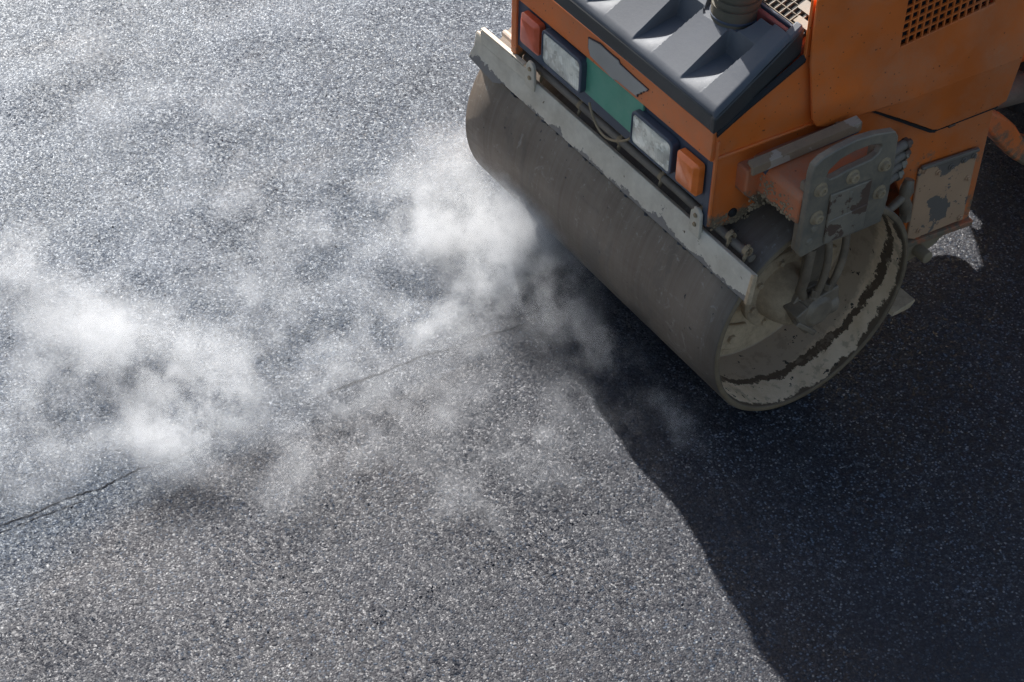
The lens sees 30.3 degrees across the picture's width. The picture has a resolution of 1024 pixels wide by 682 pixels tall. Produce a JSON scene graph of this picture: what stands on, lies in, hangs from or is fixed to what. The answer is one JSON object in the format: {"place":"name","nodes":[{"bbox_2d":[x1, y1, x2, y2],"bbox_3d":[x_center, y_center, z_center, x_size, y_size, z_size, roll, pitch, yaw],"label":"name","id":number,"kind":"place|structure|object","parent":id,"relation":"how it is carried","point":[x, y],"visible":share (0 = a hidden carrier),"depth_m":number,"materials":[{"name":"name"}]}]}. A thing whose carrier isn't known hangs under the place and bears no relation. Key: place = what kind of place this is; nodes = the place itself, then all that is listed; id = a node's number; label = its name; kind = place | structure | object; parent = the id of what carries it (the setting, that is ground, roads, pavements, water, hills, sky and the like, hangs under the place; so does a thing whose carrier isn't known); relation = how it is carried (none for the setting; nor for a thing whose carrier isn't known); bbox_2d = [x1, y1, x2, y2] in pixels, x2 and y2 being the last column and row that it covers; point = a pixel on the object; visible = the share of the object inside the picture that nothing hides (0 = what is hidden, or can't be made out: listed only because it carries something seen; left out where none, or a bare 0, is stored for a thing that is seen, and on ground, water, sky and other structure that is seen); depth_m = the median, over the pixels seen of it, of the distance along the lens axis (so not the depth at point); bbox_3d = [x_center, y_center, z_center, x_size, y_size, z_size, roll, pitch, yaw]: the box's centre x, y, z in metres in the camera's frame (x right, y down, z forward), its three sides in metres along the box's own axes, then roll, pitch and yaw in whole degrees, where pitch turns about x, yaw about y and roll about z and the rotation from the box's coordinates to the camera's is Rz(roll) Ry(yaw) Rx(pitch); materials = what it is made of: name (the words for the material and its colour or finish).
{"place":"outdoors","nodes":[
{"label":"outdoors","id":0,"kind":"place"},
{"bbox_2d":[0,0,1023,681],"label":"ground","id":1,"kind":"structure","parent":0,"point":[884,468],"depth_m":6.21,"materials":[{"name":"grey asphalt"}]},
{"bbox_2d":[0,495,95,532],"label":"asphalt joint","id":2,"kind":"object","parent":1,"relation":"on","point":[44,514],"visible":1,"depth_m":5.89,"materials":[{"name":"black asphalt"}]},
{"bbox_2d":[1,453,185,524],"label":"asphalt joint","id":3,"kind":"object","parent":1,"relation":"on","point":[81,493],"visible":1,"depth_m":5.95,"materials":[{"name":"black asphalt"}]},
{"bbox_2d":[326,343,463,392],"bbox_3d":[-0.388,0.084,6.385,0.524,0.001,0.022,-20,48,-21],"label":"asphalt joint","id":4,"kind":"object","parent":1,"relation":"on","point":[356,381],"visible":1,"depth_m":6.35,"materials":[{"name":"grey asphalt"}]},
{"bbox_2d":[6,98,860,679],"bbox_3d":[-0.469,0.204,6.258,2.178,0.006,3.089,-24,49,-24],"label":"loose grit","id":5,"kind":"object","parent":1,"relation":"on","point":[462,490],"visible":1,"depth_m":5.99,"materials":[{"name":"gravel"}]},
{"bbox_2d":[471,319,534,341],"bbox_3d":[-0.031,-0.037,6.519,0.259,0.001,0.018,-17,47,-18],"label":"asphalt joint","id":6,"kind":"object","parent":1,"relation":"on","point":[491,333],"visible":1,"depth_m":6.51,"materials":[{"name":"grey asphalt"}]},
{"bbox_2d":[466,0,1023,410],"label":"road roller","id":7,"kind":"object","parent":1,"relation":"on","point":[752,205],"visible":1,"depth_m":5.85,"materials":[{"name":"orange paint"},{"name":"steel"},{"name":"black rubber"}]},
{"bbox_2d":[809,0,1023,132],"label":"engine door","id":8,"kind":"structure","parent":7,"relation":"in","point":[963,68],"depth_m":5.66,"materials":[{"name":"orange paint"}]}
]}

